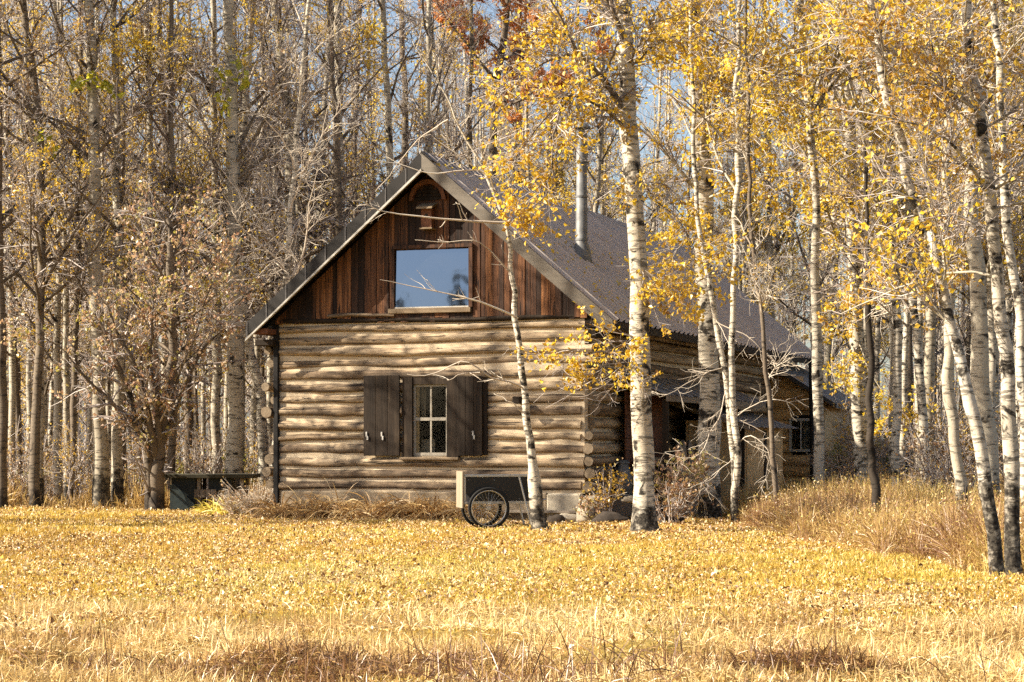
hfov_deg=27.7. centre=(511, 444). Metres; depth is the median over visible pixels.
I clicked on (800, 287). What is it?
birch tree
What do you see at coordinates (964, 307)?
aspen tree
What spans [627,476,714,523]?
shrub
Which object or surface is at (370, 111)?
aspen tree
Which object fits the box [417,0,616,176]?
aspen tree
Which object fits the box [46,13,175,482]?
aspen tree
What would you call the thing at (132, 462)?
shrub
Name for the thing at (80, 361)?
aspen tree
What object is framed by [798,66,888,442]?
aspen tree
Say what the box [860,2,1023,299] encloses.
birch tree
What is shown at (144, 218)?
aspen tree
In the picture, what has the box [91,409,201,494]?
shrub
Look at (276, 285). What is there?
aspen tree
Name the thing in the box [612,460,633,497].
milk can
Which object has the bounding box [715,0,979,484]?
aspen tree
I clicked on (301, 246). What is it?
birch tree
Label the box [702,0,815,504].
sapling
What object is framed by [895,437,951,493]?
shrub
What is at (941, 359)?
birch tree
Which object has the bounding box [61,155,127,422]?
aspen tree
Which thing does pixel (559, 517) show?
rock
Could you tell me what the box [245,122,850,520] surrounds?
log cabin
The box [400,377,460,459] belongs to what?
sash window
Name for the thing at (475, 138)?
aspen tree
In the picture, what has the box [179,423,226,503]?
shrub
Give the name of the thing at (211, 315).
aspen tree
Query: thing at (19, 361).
aspen tree
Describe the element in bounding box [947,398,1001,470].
shrub
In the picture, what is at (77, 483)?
shrub
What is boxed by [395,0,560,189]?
aspen tree
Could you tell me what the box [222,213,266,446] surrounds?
aspen tree
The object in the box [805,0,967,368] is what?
birch tree
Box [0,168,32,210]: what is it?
aspen tree
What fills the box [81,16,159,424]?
aspen tree
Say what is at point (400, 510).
daylily clump
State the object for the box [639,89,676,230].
aspen tree
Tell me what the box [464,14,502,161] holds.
aspen tree
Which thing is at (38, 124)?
aspen tree
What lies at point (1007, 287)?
aspen tree
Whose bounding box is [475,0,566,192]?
aspen tree
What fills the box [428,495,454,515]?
daylily clump
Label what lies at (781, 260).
aspen tree
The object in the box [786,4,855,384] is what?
birch tree
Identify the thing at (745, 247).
birch tree
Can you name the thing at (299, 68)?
aspen tree
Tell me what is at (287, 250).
birch tree
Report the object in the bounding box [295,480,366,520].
daylily clump
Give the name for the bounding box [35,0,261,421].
aspen tree
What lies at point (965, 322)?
birch tree
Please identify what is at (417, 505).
daylily clump
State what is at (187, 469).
shrub
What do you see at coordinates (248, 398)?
birch tree
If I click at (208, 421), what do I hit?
aspen tree
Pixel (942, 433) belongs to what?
shrub
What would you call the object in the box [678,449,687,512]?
wood slab
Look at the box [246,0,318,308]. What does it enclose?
aspen tree
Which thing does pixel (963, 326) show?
aspen tree
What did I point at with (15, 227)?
aspen tree
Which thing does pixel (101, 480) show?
aspen tree
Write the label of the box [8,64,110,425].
birch tree
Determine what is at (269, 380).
aspen tree
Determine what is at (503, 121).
aspen tree
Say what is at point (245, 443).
shrub
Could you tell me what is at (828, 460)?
shrub
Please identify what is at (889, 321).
aspen tree
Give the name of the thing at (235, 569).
fallen leaves
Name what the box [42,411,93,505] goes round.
shrub
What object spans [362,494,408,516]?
daylily clump
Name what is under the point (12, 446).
shrub
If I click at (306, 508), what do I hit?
daylily clump
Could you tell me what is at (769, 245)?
aspen tree
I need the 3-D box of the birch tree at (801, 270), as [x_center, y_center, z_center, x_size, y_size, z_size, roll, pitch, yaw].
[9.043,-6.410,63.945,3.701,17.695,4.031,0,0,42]
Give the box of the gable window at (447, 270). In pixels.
[388,243,472,313]
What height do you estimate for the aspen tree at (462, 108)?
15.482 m
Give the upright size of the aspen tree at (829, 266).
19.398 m
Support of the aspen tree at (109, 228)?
on the lawn at (647, 643)
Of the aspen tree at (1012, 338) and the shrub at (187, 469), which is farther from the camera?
the aspen tree at (1012, 338)
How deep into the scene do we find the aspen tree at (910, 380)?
44.55 m
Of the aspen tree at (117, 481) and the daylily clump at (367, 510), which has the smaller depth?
the daylily clump at (367, 510)
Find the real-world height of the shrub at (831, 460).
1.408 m
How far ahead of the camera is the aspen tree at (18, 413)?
43.31 m
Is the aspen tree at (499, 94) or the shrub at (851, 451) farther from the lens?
the aspen tree at (499, 94)
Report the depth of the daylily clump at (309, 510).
32.74 m
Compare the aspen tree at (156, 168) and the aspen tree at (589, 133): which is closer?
the aspen tree at (156, 168)
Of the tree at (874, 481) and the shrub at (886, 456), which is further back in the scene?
the shrub at (886, 456)
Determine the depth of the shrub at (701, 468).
31.81 m
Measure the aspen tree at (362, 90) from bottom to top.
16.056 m
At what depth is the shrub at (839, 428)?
44.68 m
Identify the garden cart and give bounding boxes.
[456,471,546,528]
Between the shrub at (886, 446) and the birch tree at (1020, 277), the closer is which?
the birch tree at (1020, 277)
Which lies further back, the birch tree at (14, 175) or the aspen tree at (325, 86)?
the birch tree at (14, 175)
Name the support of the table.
on the lawn at (647, 643)
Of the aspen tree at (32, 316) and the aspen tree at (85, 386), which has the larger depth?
the aspen tree at (85, 386)
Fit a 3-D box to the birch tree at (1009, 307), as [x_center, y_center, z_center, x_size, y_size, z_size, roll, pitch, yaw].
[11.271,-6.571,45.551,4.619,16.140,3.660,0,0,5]
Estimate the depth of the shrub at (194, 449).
45.92 m
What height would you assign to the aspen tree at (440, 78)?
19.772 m
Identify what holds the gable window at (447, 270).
in the log cabin
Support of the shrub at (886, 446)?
on the lawn at (647, 643)
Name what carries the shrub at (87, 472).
on the lawn at (647, 643)
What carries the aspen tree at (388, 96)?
on the lawn at (647, 643)
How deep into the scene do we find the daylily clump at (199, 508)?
35.76 m
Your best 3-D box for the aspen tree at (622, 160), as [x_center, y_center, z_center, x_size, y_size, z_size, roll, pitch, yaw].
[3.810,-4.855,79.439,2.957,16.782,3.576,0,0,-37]
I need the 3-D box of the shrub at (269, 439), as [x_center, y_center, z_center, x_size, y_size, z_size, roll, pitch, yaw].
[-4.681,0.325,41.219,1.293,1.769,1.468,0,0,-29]
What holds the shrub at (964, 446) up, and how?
on the lawn at (647, 643)
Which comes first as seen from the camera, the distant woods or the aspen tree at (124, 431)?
the aspen tree at (124, 431)
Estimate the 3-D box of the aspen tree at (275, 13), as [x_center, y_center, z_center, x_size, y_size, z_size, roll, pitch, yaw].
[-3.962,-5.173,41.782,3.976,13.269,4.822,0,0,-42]
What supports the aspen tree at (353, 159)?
on the lawn at (647, 643)
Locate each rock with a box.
[548,514,564,522]
[560,513,576,523]
[576,506,596,522]
[591,511,630,522]
[621,496,632,502]
[657,514,683,523]
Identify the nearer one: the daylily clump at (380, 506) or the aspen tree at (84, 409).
the daylily clump at (380, 506)
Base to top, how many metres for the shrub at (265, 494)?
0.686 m
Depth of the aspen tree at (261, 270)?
44.11 m
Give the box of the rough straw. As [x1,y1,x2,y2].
[0,587,1023,681]
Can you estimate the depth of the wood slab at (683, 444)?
34.77 m
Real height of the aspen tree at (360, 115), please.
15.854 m
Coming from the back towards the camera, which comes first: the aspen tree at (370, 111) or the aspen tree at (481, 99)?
the aspen tree at (481, 99)
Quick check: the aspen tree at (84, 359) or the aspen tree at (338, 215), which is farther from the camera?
the aspen tree at (84, 359)
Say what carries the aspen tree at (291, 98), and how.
on the lawn at (647, 643)
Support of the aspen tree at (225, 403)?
on the lawn at (647, 643)
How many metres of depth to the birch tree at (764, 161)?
65.83 m
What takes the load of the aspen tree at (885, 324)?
on the lawn at (647, 643)
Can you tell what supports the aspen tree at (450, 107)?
on the lawn at (647, 643)
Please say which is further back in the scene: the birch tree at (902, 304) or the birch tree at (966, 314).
the birch tree at (966, 314)
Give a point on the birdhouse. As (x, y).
(427, 209)
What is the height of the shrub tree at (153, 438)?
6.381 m
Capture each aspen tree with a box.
[0,0,87,505]
[0,0,105,284]
[0,0,122,508]
[0,0,165,506]
[0,0,200,503]
[0,62,62,149]
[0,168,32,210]
[1,41,45,276]
[2,0,44,197]
[2,0,83,481]
[2,3,47,404]
[2,4,78,488]
[2,5,38,238]
[2,5,87,486]
[2,97,27,386]
[3,0,239,507]
[3,2,87,412]
[3,85,62,402]
[4,0,47,308]
[5,0,79,362]
[5,1,83,469]
[6,0,128,473]
[6,177,49,473]
[8,0,119,500]
[12,0,225,506]
[18,0,162,505]
[21,37,124,473]
[29,5,158,386]
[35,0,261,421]
[42,1,164,350]
[42,46,110,401]
[45,166,127,476]
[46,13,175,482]
[46,32,128,434]
[46,103,130,420]
[47,278,86,444]
[48,1,132,492]
[48,76,135,429]
[49,0,139,388]
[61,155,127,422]
[70,0,207,492]
[74,95,148,454]
[80,0,223,480]
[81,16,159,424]
[94,0,235,495]
[94,0,245,473]
[100,1,211,384]
[102,75,181,483]
[103,0,305,503]
[103,1,201,466]
[105,25,178,426]
[106,0,357,499]
[108,1,208,465]
[132,0,227,457]
[136,0,322,473]
[137,0,252,427]
[138,0,224,464]
[138,0,351,333]
[159,37,245,471]
[174,80,226,480]
[186,0,310,464]
[186,6,281,468]
[188,112,248,479]
[192,0,354,445]
[196,0,389,294]
[197,109,249,417]
[198,109,265,445]
[202,0,350,381]
[219,1,344,342]
[221,0,417,265]
[221,40,281,386]
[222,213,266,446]
[239,0,376,293]
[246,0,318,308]
[256,0,435,257]
[268,0,399,247]
[271,0,329,256]
[284,0,396,257]
[288,0,478,273]
[295,0,372,244]
[297,2,384,239]
[308,0,414,221]
[310,59,332,235]
[313,0,369,213]
[327,0,414,197]
[327,0,414,207]
[327,111,378,212]
[342,0,525,196]
[343,13,409,206]
[351,0,468,195]
[379,14,439,188]
[380,0,494,164]
[393,1,467,164]
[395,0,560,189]
[396,0,479,174]
[411,18,476,158]
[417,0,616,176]
[436,0,517,166]
[442,100,506,165]
[443,41,532,183]
[447,0,575,199]
[449,0,485,162]
[456,40,530,167]
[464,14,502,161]
[469,13,560,169]
[472,28,508,168]
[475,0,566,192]
[475,0,572,200]
[475,1,561,190]
[476,1,543,190]
[490,5,568,183]
[498,0,620,220]
[506,33,594,200]
[522,0,598,209]
[522,0,619,217]
[550,1,649,212]
[557,3,621,207]
[561,82,648,218]
[564,0,690,231]
[568,3,653,231]
[569,0,682,231]
[569,1,649,223]
[587,102,652,221]
[604,0,686,232]
[636,18,692,241]
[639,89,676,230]
[640,14,738,267]
[666,39,732,276]
[668,33,741,267]
[709,0,791,314]
[711,3,800,325]
[712,8,800,328]
[713,93,775,304]
[714,29,773,275]
[715,0,837,369]
[715,0,871,349]
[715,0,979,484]
[749,1,847,381]
[754,56,809,340]
[759,1,1021,483]
[766,0,1020,488]
[766,17,940,480]
[790,27,888,380]
[793,10,996,483]
[794,0,884,383]
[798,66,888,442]
[801,85,902,395]
[816,87,902,424]
[831,268,873,405]
[832,54,903,359]
[833,4,902,404]
[840,4,985,474]
[860,65,963,331]
[868,0,1023,499]
[887,74,967,412]
[902,118,967,431]
[936,52,989,443]
[942,2,1022,442]
[954,14,1021,376]
[955,3,1023,309]
[999,237,1012,401]
[1005,2,1023,407]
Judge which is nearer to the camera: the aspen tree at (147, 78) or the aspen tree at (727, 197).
the aspen tree at (147, 78)
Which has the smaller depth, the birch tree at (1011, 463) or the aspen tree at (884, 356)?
the birch tree at (1011, 463)
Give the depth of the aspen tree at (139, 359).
53.44 m
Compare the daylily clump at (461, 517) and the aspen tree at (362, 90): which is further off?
the aspen tree at (362, 90)
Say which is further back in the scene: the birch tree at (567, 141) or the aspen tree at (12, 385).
the birch tree at (567, 141)
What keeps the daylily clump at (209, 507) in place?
on the lawn at (647, 643)
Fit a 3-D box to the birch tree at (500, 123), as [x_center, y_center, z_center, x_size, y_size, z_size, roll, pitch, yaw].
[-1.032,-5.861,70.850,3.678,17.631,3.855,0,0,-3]
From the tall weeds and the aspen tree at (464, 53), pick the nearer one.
the tall weeds
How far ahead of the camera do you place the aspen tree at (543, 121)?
56.20 m
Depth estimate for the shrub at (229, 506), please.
34.76 m
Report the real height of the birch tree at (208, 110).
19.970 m
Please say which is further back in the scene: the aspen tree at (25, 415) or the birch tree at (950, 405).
the aspen tree at (25, 415)
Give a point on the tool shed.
(751, 468)
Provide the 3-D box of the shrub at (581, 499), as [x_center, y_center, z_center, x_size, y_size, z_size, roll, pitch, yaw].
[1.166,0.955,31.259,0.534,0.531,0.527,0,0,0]
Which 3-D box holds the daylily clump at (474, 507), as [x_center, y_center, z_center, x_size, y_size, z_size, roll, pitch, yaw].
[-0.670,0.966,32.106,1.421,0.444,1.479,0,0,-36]
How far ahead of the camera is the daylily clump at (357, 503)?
32.75 m
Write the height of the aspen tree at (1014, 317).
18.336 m
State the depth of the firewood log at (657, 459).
33.19 m
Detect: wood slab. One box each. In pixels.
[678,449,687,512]
[679,443,692,514]
[681,440,693,512]
[686,441,697,513]
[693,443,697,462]
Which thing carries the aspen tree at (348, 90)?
on the lawn at (647, 643)
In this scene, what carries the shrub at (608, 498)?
on the lawn at (647, 643)
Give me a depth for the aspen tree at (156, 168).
47.43 m
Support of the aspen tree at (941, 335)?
on the lawn at (647, 643)
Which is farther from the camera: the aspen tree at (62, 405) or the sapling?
the aspen tree at (62, 405)
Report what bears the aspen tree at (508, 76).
on the lawn at (647, 643)
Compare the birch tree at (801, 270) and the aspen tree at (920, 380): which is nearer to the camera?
the aspen tree at (920, 380)
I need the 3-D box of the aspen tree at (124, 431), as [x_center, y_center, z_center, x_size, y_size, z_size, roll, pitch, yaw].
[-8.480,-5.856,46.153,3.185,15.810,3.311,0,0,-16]
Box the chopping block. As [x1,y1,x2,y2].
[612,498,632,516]
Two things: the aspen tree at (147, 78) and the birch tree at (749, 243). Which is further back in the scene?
the birch tree at (749, 243)
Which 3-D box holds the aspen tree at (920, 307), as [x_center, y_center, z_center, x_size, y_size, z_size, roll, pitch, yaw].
[7.091,-6.201,35.945,3.796,15.322,3.234,0,0,-14]
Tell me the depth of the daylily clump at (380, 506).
32.40 m
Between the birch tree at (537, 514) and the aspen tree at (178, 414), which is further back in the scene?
the aspen tree at (178, 414)
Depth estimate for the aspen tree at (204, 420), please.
65.04 m
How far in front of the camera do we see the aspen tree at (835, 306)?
71.15 m
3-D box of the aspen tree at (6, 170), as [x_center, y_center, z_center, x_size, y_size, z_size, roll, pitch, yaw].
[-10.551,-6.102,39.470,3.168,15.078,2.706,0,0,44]
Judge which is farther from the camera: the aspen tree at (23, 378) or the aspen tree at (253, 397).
the aspen tree at (23, 378)
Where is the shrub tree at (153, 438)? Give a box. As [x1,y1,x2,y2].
[0,170,267,510]
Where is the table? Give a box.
[164,474,259,510]
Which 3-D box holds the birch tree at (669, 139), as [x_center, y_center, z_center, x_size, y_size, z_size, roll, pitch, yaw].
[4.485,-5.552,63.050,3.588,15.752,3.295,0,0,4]
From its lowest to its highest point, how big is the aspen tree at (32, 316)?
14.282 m
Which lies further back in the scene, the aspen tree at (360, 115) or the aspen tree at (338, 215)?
the aspen tree at (360, 115)
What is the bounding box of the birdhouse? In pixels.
[416,203,436,229]
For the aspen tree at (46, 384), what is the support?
on the lawn at (647, 643)
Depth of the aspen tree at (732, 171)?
61.77 m
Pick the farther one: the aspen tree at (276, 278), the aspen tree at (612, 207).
the aspen tree at (612, 207)
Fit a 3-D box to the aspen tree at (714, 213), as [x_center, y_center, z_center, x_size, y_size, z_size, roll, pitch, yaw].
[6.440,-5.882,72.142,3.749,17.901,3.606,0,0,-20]
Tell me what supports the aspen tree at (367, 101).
on the lawn at (647, 643)
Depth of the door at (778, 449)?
38.15 m
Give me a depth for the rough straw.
11.48 m
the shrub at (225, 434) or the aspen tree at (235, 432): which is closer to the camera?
the aspen tree at (235, 432)
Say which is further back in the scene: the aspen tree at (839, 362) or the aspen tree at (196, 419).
the aspen tree at (839, 362)
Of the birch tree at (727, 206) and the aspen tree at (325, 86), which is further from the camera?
the birch tree at (727, 206)
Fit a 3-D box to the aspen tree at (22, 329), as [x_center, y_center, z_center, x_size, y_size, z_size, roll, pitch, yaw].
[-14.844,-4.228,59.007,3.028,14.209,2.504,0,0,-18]
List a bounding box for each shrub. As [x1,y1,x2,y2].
[7,402,30,486]
[7,418,28,478]
[7,426,62,504]
[10,450,64,498]
[15,418,80,495]
[24,451,89,499]
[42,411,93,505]
[48,467,110,495]
[76,458,144,493]
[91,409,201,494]
[93,449,138,485]
[123,408,193,492]
[125,454,183,489]
[126,430,141,488]
[167,431,209,473]
[176,457,210,473]
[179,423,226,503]
[180,440,224,498]
[196,419,254,495]
[205,442,257,486]
[206,410,257,472]
[209,489,257,514]
[220,476,277,513]
[245,417,257,487]
[247,421,278,503]
[575,492,606,520]
[582,457,633,513]
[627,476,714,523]
[632,438,724,516]
[795,438,848,482]
[807,438,845,480]
[824,381,891,477]
[824,444,881,483]
[827,438,881,480]
[833,409,851,473]
[834,433,887,473]
[876,412,914,477]
[876,429,915,473]
[876,450,914,474]
[891,399,999,498]
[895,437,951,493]
[906,376,974,487]
[913,372,1000,491]
[935,413,968,463]
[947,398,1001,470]
[968,442,1003,480]
[974,393,1019,492]
[999,429,1003,475]
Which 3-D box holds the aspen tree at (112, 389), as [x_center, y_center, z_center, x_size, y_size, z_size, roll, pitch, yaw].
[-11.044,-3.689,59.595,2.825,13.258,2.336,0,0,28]
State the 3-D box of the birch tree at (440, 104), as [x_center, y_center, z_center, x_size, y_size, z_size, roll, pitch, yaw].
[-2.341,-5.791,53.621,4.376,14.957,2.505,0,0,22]
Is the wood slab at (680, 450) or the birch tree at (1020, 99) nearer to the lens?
the wood slab at (680, 450)
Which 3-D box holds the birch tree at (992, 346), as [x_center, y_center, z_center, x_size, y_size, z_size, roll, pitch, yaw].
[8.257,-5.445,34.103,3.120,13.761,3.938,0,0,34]
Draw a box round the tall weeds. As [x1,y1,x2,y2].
[7,464,1023,574]
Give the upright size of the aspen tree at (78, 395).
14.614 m
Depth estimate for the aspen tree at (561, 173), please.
53.98 m
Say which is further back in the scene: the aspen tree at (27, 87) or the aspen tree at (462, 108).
the aspen tree at (462, 108)
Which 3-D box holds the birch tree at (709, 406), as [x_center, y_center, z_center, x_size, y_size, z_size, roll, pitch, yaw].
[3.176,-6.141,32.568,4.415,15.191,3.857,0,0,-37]
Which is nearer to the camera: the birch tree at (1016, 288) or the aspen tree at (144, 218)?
the birch tree at (1016, 288)
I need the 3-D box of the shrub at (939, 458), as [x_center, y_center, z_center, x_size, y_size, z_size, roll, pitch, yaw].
[7.615,0.012,36.092,1.598,2.396,1.709,0,0,27]
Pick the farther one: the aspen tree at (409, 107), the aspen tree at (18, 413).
the aspen tree at (409, 107)
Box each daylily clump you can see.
[190,498,225,513]
[192,498,214,514]
[203,496,240,514]
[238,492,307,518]
[266,502,301,519]
[270,484,324,520]
[279,491,351,519]
[283,494,335,519]
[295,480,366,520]
[320,499,364,519]
[324,494,373,520]
[326,491,407,521]
[339,492,384,519]
[361,487,415,518]
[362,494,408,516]
[366,493,442,518]
[382,490,439,519]
[394,487,454,519]
[403,493,457,519]
[426,495,479,520]
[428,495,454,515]
[433,492,507,521]
[441,504,514,521]
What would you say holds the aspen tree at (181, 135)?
on the lawn at (647, 643)
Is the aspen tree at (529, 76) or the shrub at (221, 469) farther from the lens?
the aspen tree at (529, 76)
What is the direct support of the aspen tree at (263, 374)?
on the lawn at (647, 643)
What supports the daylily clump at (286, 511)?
on the lawn at (647, 643)
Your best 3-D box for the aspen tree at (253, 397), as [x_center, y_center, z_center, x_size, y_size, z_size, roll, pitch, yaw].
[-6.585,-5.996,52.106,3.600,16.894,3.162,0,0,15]
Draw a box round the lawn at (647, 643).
[0,470,1023,681]
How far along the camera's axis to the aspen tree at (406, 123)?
48.94 m
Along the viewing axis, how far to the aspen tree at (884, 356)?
60.73 m
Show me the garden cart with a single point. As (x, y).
(499, 490)
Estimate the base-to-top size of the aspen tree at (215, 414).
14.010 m
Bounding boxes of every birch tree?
[2,0,55,377]
[5,13,134,467]
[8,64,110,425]
[21,183,69,446]
[99,0,350,489]
[180,20,290,418]
[182,0,266,430]
[199,0,373,490]
[208,67,266,428]
[219,0,366,290]
[350,18,549,530]
[372,0,474,160]
[408,1,489,157]
[450,0,753,533]
[473,26,514,172]
[536,43,593,189]
[540,107,593,195]
[571,0,865,519]
[599,0,804,515]
[608,25,714,236]
[632,0,841,522]
[651,16,735,239]
[689,2,787,307]
[708,0,827,339]
[712,0,808,291]
[714,116,802,363]
[719,1,804,320]
[722,0,895,486]
[725,0,842,364]
[730,25,855,380]
[752,0,906,385]
[752,0,1023,577]
[781,0,1015,490]
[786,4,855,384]
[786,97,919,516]
[791,0,1023,577]
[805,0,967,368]
[823,0,1023,512]
[829,2,955,357]
[829,22,958,478]
[833,3,963,443]
[840,8,938,317]
[857,0,1023,513]
[860,1,996,453]
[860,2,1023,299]
[883,120,967,440]
[906,289,960,452]
[910,1,1023,415]
[913,4,1023,293]
[951,2,1021,248]
[954,0,1022,351]
[955,2,1023,450]
[956,1,1022,353]
[956,263,999,406]
[983,0,1023,453]
[994,0,1023,239]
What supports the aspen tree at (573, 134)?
on the lawn at (647, 643)
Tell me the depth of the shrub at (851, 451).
44.36 m
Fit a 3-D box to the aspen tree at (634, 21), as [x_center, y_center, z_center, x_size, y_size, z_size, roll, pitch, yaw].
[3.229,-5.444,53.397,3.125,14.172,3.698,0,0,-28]
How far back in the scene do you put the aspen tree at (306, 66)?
46.38 m
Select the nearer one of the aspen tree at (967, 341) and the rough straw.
the rough straw
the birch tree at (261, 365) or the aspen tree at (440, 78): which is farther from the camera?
the aspen tree at (440, 78)
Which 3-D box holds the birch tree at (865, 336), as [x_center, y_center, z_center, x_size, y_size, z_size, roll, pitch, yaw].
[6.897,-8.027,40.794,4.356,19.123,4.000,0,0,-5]
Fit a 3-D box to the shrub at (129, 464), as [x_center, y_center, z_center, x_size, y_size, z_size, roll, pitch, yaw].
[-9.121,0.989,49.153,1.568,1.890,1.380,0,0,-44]
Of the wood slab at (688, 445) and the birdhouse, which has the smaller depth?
the birdhouse
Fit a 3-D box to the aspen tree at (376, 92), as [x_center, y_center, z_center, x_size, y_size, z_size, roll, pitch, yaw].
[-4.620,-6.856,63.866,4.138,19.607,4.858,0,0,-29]
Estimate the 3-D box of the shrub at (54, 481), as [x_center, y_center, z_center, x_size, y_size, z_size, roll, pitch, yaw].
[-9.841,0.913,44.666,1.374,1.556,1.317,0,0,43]
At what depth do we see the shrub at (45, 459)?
45.84 m
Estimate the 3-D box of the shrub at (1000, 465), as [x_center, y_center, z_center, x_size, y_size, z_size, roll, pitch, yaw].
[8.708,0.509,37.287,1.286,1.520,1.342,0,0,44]
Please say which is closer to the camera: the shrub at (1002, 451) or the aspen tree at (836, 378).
the shrub at (1002, 451)
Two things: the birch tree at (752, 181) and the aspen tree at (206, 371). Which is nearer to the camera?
the aspen tree at (206, 371)
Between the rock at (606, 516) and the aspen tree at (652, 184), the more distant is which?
the aspen tree at (652, 184)
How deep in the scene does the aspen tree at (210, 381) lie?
71.79 m
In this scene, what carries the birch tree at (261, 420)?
on the lawn at (647, 643)
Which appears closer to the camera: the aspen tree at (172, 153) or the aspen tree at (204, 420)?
the aspen tree at (172, 153)
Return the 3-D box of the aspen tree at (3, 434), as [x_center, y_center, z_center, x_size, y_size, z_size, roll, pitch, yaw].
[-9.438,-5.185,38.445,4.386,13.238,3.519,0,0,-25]
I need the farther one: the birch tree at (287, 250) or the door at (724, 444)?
the birch tree at (287, 250)
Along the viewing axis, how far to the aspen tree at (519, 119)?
57.80 m
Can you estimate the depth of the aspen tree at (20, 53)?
48.98 m
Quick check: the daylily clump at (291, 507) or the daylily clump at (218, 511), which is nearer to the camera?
the daylily clump at (291, 507)
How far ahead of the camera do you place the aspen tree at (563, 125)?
57.33 m
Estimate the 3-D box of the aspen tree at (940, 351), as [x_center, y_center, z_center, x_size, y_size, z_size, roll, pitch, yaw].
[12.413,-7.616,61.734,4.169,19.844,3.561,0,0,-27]
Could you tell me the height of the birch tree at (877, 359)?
17.430 m
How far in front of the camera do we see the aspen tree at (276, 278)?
42.53 m
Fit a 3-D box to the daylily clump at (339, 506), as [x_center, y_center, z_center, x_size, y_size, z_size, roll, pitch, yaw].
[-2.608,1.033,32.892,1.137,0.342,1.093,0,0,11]
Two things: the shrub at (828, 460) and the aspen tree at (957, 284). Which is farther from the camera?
the aspen tree at (957, 284)
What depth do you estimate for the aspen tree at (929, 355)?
35.07 m
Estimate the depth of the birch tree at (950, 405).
25.10 m
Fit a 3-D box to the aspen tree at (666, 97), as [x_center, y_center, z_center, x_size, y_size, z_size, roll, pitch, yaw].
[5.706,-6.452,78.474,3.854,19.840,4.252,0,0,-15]
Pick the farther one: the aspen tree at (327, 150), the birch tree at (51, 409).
the aspen tree at (327, 150)
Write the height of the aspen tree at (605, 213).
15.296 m
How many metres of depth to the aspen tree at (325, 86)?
45.47 m
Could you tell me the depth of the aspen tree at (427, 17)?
43.73 m
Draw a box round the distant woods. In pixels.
[7,77,1003,492]
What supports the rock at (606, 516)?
on the lawn at (647, 643)
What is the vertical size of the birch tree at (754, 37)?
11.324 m
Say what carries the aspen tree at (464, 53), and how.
on the lawn at (647, 643)
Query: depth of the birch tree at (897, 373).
33.78 m
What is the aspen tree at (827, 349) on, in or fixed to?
on the lawn at (647, 643)
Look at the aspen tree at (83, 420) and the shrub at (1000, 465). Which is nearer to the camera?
the shrub at (1000, 465)
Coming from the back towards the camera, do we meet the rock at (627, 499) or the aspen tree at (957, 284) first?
the aspen tree at (957, 284)
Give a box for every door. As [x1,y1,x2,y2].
[689,430,730,507]
[746,438,763,497]
[767,438,781,491]
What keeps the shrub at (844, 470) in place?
on the lawn at (647, 643)
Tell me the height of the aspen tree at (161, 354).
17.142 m
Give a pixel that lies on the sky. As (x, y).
(650, 97)
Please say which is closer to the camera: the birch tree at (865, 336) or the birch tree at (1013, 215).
the birch tree at (1013, 215)
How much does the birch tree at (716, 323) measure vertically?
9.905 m
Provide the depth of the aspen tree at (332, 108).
54.09 m
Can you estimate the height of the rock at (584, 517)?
0.290 m
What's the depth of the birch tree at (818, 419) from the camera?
33.54 m
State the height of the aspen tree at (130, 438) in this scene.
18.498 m
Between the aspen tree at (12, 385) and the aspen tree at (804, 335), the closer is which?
the aspen tree at (12, 385)
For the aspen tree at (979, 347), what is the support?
on the lawn at (647, 643)
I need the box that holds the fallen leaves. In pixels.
[0,504,1023,681]
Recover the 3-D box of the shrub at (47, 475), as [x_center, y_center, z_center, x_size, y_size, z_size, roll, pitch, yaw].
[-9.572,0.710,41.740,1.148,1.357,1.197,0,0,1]
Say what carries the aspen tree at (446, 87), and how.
on the lawn at (647, 643)
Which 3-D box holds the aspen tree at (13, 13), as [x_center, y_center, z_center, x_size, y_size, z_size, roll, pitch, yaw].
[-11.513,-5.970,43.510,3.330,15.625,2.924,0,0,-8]
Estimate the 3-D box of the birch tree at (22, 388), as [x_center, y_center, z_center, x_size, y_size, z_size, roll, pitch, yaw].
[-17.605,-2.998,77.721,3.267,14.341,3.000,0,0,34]
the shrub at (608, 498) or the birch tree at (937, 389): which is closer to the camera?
the shrub at (608, 498)
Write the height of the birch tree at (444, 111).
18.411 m
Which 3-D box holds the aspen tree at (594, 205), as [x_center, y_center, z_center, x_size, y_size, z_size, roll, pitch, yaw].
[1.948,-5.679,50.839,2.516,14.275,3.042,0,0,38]
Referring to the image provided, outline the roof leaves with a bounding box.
[436,163,741,337]
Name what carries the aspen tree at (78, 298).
on the lawn at (647, 643)
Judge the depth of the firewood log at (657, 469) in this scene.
33.26 m
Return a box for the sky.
[2,0,1020,469]
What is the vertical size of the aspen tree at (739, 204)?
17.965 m
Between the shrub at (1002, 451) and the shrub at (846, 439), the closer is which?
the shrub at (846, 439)
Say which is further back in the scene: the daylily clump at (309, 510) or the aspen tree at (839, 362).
the aspen tree at (839, 362)
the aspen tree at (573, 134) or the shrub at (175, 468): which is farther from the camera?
the aspen tree at (573, 134)
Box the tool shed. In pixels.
[670,401,798,507]

